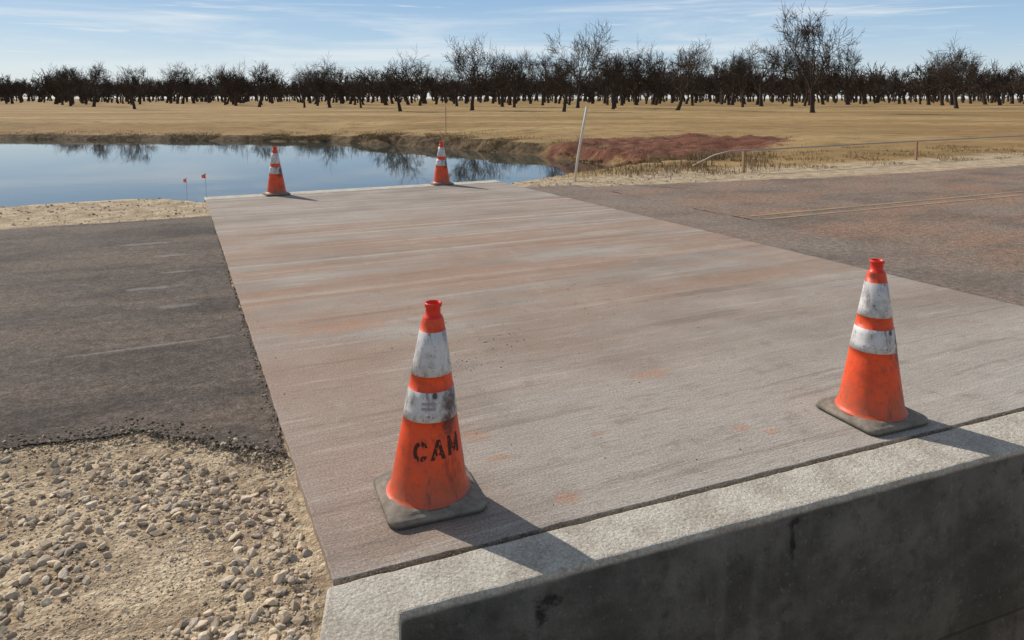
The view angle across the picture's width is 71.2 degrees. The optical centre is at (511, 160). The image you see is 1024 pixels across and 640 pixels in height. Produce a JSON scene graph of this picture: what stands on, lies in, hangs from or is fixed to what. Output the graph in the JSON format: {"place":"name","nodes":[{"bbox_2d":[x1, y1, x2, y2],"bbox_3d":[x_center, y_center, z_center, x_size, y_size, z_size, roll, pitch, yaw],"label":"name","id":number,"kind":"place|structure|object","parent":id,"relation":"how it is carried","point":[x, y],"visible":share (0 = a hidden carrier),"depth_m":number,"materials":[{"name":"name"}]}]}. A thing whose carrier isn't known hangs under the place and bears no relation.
{"place":"outdoors","nodes":[
{"label":"outdoors","id":0,"kind":"place"},
{"bbox_2d":[0,216,286,452],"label":"asphalt road","id":1,"kind":"structure","parent":0,"point":[107,325],"depth_m":4.38,"materials":[{"name":"grey asphalt"}]},
{"bbox_2d":[0,222,291,476],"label":"asphalt crumbs","id":2,"kind":"object","parent":1,"relation":"on","point":[184,439],"visible":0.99,"depth_m":3.07,"materials":[{"name":"grey asphalt"}]},
{"bbox_2d":[0,425,320,639],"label":"gravel","id":3,"kind":"structure","parent":0,"point":[283,617],"depth_m":2.42,"materials":[{"name":"beige gravel"}]},
{"bbox_2d":[0,140,607,206],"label":"pond water","id":4,"kind":"structure","parent":0,"point":[34,172],"depth_m":23.27,"materials":[{"name":"blue liquid"}]},
{"bbox_2d":[0,98,1023,639],"bbox_3d":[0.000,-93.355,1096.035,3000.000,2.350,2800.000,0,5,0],"label":"ground","id":5,"kind":"structure","parent":0,"point":[632,130],"depth_m":16.36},
{"bbox_2d":[46,64,76,104],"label":"bare tree","id":6,"kind":"object","parent":5,"relation":"on","point":[61,92],"visible":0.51,"depth_m":149.03,"materials":[{"name":"brown plant"}]},
{"bbox_2d":[47,66,90,105],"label":"bare tree","id":7,"kind":"object","parent":5,"relation":"on","point":[75,80],"visible":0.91,"depth_m":129.14,"materials":[{"name":"brown plant"}]},
{"bbox_2d":[75,61,118,106],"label":"bare tree","id":8,"kind":"object","parent":5,"relation":"on","point":[99,71],"visible":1,"depth_m":120.25,"materials":[{"name":"brown plant"}]},
{"bbox_2d":[110,63,157,108],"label":"bare tree","id":9,"kind":"object","parent":5,"relation":"on","point":[134,81],"visible":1,"depth_m":94.06,"materials":[{"name":"brown plant"}]},
{"bbox_2d":[157,62,198,103],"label":"bare tree","id":10,"kind":"object","parent":5,"relation":"on","point":[175,74],"visible":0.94,"depth_m":177.99,"materials":[{"name":"brown plant"}]},
{"bbox_2d":[202,63,244,104],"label":"bare tree","id":11,"kind":"object","parent":5,"relation":"on","point":[224,88],"visible":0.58,"depth_m":147.41,"materials":[{"name":"brown plant"}]},
{"bbox_2d":[217,60,256,105],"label":"bare tree","id":12,"kind":"object","parent":5,"relation":"on","point":[233,76],"visible":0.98,"depth_m":133.66,"materials":[{"name":"brown plant"}]},
{"bbox_2d":[248,60,288,106],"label":"bare tree","id":13,"kind":"object","parent":5,"relation":"on","point":[271,82],"visible":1,"depth_m":121.37,"materials":[{"name":"brown plant"}]},
{"bbox_2d":[291,65,315,107],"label":"bare tree","id":14,"kind":"object","parent":5,"relation":"on","point":[301,81],"visible":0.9,"depth_m":113.32,"materials":[{"name":"brown plant"}]},
{"bbox_2d":[297,61,340,105],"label":"bare tree","id":15,"kind":"object","parent":5,"relation":"on","point":[319,96],"visible":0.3,"depth_m":138.45,"materials":[{"name":"brown plant"}]},
{"bbox_2d":[304,53,349,107],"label":"bare tree","id":16,"kind":"object","parent":5,"relation":"on","point":[325,75],"visible":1,"depth_m":111.93,"materials":[{"name":"brown plant"}]},
{"bbox_2d":[204,180,499,201],"bbox_3d":[-2.335,1.548,11.557,4.779,2.202,0.346,-3,6,-27],"label":"headwall","id":17,"kind":"object","parent":5,"relation":"on","point":[339,190],"visible":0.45,"depth_m":11.37,"materials":[{"name":"concrete"}]},
{"bbox_2d":[263,146,290,195],"bbox_3d":[-3.551,0.150,10.754,0.356,0.723,0.356,-3,6,-30],"label":"traffic cone","id":18,"kind":"object","parent":17,"relation":"on","point":[276,185],"visible":1,"depth_m":10.68,"materials":[{"name":"plastic"}]},
{"bbox_2d":[429,141,453,185],"bbox_3d":[-1.190,0.036,12.049,0.356,0.723,0.356,-2,5,-20],"label":"traffic cone","id":19,"kind":"object","parent":17,"relation":"on","point":[441,175],"visible":1,"depth_m":11.97,"materials":[{"name":"plastic"}]},
{"bbox_2d":[343,66,379,107],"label":"bare tree","id":20,"kind":"object","parent":5,"relation":"on","point":[360,77],"visible":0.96,"depth_m":105.70,"materials":[{"name":"brown plant"}]},
{"bbox_2d":[0,166,769,225],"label":"verge gravel","id":21,"kind":"structure","parent":5,"relation":"on","point":[12,224],"depth_m":10.38,"materials":[{"name":"beige gravel"}]},
{"bbox_2d":[369,45,424,111],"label":"bare tree","id":22,"kind":"object","parent":5,"relation":"on","point":[390,77],"visible":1,"depth_m":78.12,"materials":[{"name":"brown plant"}]},
{"bbox_2d":[411,59,449,105],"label":"bare tree","id":23,"kind":"object","parent":5,"relation":"on","point":[430,79],"visible":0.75,"depth_m":138.68,"materials":[{"name":"brown plant"}]},
{"bbox_2d":[433,64,473,105],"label":"bare tree","id":24,"kind":"object","parent":5,"relation":"on","point":[457,86],"visible":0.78,"depth_m":128.83,"materials":[{"name":"brown plant"}]},
{"bbox_2d":[442,32,513,109],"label":"bare tree","id":25,"kind":"object","parent":5,"relation":"on","point":[473,71],"visible":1,"depth_m":81.65,"materials":[{"name":"brown plant"}]},
{"bbox_2d":[477,41,518,106],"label":"bare tree","id":26,"kind":"object","parent":5,"relation":"on","point":[498,81],"visible":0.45,"depth_m":119.25,"materials":[{"name":"brown plant"}]},
{"bbox_2d":[0,57,1023,104],"bbox_3d":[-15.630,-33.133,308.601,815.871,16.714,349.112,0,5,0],"label":"distant trees","id":27,"kind":"object","parent":5,"relation":"on","point":[985,85],"visible":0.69,"depth_m":189.67,"materials":[{"name":"brown plant"}]},
{"bbox_2d":[1,125,1023,178],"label":"dry grass","id":28,"kind":"structure","parent":5,"relation":"on","point":[699,157],"depth_m":18.30,"materials":[{"name":"brown plant"}]},
{"bbox_2d":[495,47,536,106],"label":"bare tree","id":29,"kind":"object","parent":5,"relation":"on","point":[519,67],"visible":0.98,"depth_m":112.32,"materials":[{"name":"brown plant"}]},
{"bbox_2d":[522,48,565,104],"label":"bare tree","id":30,"kind":"object","parent":5,"relation":"on","point":[543,64],"visible":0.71,"depth_m":137.74,"materials":[{"name":"brown plant"}]},
{"bbox_2d":[536,54,592,111],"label":"bare tree","id":31,"kind":"object","parent":5,"relation":"on","point":[560,69],"visible":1,"depth_m":75.35,"materials":[{"name":"brown plant"}]},
{"bbox_2d":[552,53,584,104],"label":"bare tree","id":32,"kind":"object","parent":5,"relation":"on","point":[569,100],"visible":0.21,"depth_m":149.01,"materials":[{"name":"brown plant"}]},
{"bbox_2d":[544,18,617,107],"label":"bare tree","id":33,"kind":"object","parent":5,"relation":"on","point":[597,53],"visible":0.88,"depth_m":104.39,"materials":[{"name":"brown plant"}]},
{"bbox_2d":[574,107,587,180],"bbox_3d":[1.210,-0.184,12.712,0.273,1.556,0.043,0,5,0],"label":"marker post","id":34,"kind":"object","parent":5,"relation":"on","point":[580,141],"visible":0.85,"depth_m":12.69,"materials":[{"name":"grey metal"}]},
{"bbox_2d":[579,51,628,108],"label":"bare tree","id":35,"kind":"object","parent":5,"relation":"on","point":[610,77],"visible":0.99,"depth_m":91.93,"materials":[{"name":"brown plant"}]},
{"bbox_2d":[580,51,637,107],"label":"bare tree","id":36,"kind":"object","parent":5,"relation":"on","point":[622,81],"visible":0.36,"depth_m":108.29,"materials":[{"name":"brown plant"}]},
{"bbox_2d":[206,182,1023,585],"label":"concrete slab","id":37,"kind":"structure","parent":5,"relation":"on","point":[730,370],"depth_m":4.14,"materials":[{"name":"grey concrete"}]},
{"bbox_2d":[373,300,486,528],"bbox_3d":[-0.305,0.865,2.585,0.356,0.723,0.356,-2,5,-21],"label":"traffic cone","id":38,"kind":"object","parent":37,"relation":"on","point":[428,479],"visible":1,"depth_m":2.51,"materials":[{"name":"plastic"}]},
{"bbox_2d":[815,258,927,435],"bbox_3d":[1.645,0.806,3.253,0.356,0.723,0.356,-2,5,-22],"label":"traffic cone","id":39,"kind":"object","parent":37,"relation":"on","point":[868,398],"visible":1,"depth_m":3.18,"materials":[{"name":"plastic"}]},
{"bbox_2d":[596,49,651,105],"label":"bare tree","id":40,"kind":"object","parent":5,"relation":"on","point":[620,91],"visible":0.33,"depth_m":138.68,"materials":[{"name":"brown plant"}]},
{"bbox_2d":[621,50,662,104],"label":"bare tree","id":41,"kind":"object","parent":5,"relation":"on","point":[635,63],"visible":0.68,"depth_m":146.70,"materials":[{"name":"brown plant"}]},
{"bbox_2d":[266,217,1023,581],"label":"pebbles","id":42,"kind":"object","parent":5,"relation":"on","point":[660,499],"visible":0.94,"depth_m":2.67,"materials":[{"name":"stone"}]},
{"bbox_2d":[624,34,677,104],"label":"bare tree","id":43,"kind":"object","parent":5,"relation":"on","point":[663,65],"visible":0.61,"depth_m":156.41,"materials":[{"name":"brown plant"}]},
{"bbox_2d":[319,411,1023,639],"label":"headwall","id":44,"kind":"object","parent":5,"relation":"on","point":[920,538],"visible":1,"depth_m":2.55,"materials":[{"name":"concrete"}]},
{"bbox_2d":[646,38,713,109],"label":"bare tree","id":45,"kind":"object","parent":5,"relation":"on","point":[688,69],"visible":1,"depth_m":82.84,"materials":[{"name":"brown plant"}]},
{"bbox_2d":[672,49,724,105],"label":"bare tree","id":46,"kind":"object","parent":5,"relation":"on","point":[692,90],"visible":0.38,"depth_m":134.50,"materials":[{"name":"brown plant"}]},
{"bbox_2d":[707,47,755,104],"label":"bare tree","id":47,"kind":"object","parent":5,"relation":"on","point":[734,88],"visible":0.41,"depth_m":149.67,"materials":[{"name":"brown plant"}]},
{"bbox_2d":[724,46,762,106],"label":"bare tree","id":48,"kind":"object","parent":5,"relation":"on","point":[744,76],"visible":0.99,"depth_m":111.32,"materials":[{"name":"brown plant"}]},
{"bbox_2d":[742,149,745,171],"bbox_3d":[4.630,0.044,14.293,0.050,0.560,0.050,-2,5,-23],"label":"rail post","id":49,"kind":"object","parent":5,"relation":"on","point":[743,159],"visible":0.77,"depth_m":14.27,"materials":[{"name":"brown wood"}]},
{"bbox_2d":[730,40,792,105],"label":"bare tree","id":50,"kind":"object","parent":5,"relation":"on","point":[771,63],"visible":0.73,"depth_m":120.71,"materials":[{"name":"brown plant"}]},
{"bbox_2d":[525,185,1023,305],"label":"asphalt patch","id":51,"kind":"object","parent":5,"relation":"on","point":[1008,287],"visible":1,"depth_m":7.04,"materials":[{"name":"grey asphalt"}]},
{"bbox_2d":[770,47,817,105],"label":"bare tree","id":52,"kind":"object","parent":5,"relation":"on","point":[792,89],"visible":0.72,"depth_m":121.13,"materials":[{"name":"brown plant"}]},
{"bbox_2d":[784,52,835,104],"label":"bare tree","id":53,"kind":"object","parent":5,"relation":"on","point":[815,76],"visible":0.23,"depth_m":137.16,"materials":[{"name":"brown plant"}]},
{"bbox_2d":[788,51,834,105],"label":"bare tree","id":54,"kind":"object","parent":5,"relation":"on","point":[805,86],"visible":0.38,"depth_m":128.27,"materials":[{"name":"brown plant"}]},
{"bbox_2d":[769,1,864,112],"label":"bare tree","id":55,"kind":"object","parent":5,"relation":"on","point":[804,32],"visible":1,"depth_m":70.69,"materials":[{"name":"brown plant"}]},
{"bbox_2d":[813,42,863,104],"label":"bare tree","id":56,"kind":"object","parent":5,"relation":"on","point":[839,67],"visible":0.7,"depth_m":157.44,"materials":[{"name":"brown plant"}]},
{"bbox_2d":[693,135,1023,165],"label":"pipe rail","id":57,"kind":"object","parent":5,"relation":"on","point":[851,144],"visible":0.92,"depth_m":15.65,"materials":[{"name":"metal"}]},
{"bbox_2d":[914,142,917,159],"bbox_3d":[9.600,-0.191,16.988,0.050,0.560,0.050,-2,5,-23],"label":"rail post","id":58,"kind":"object","parent":5,"relation":"on","point":[916,152],"visible":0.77,"depth_m":16.97,"materials":[{"name":"brown wood"}]},
{"bbox_2d":[917,46,973,104],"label":"bare tree","id":59,"kind":"object","parent":5,"relation":"on","point":[939,61],"visible":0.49,"depth_m":138.66,"materials":[{"name":"brown plant"}]},
{"bbox_2d":[922,36,986,107],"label":"bare tree","id":60,"kind":"object","parent":5,"relation":"on","point":[963,68],"visible":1,"depth_m":99.22,"materials":[{"name":"brown plant"}]},
{"bbox_2d":[930,49,986,104],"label":"bare tree","id":61,"kind":"object","parent":5,"relation":"on","point":[953,88],"visible":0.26,"depth_m":148.04,"materials":[{"name":"brown plant"}]},
{"bbox_2d":[0,0,1023,98],"label":"sky","id":62,"kind":"structure","parent":0,"point":[35,34],"materials":[{"name":"blue"}]},
{"bbox_2d":[591,165,1023,275],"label":"asphalt road","id":63,"kind":"structure","parent":0,"point":[988,233],"depth_m":9.67,"materials":[{"name":"grey asphalt"}]},
{"bbox_2d":[748,191,1023,218],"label":"road centre line","id":64,"kind":"object","parent":63,"relation":"on","point":[885,207],"visible":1,"depth_m":9.73,"materials":[{"name":"yellow paint"}]}
]}

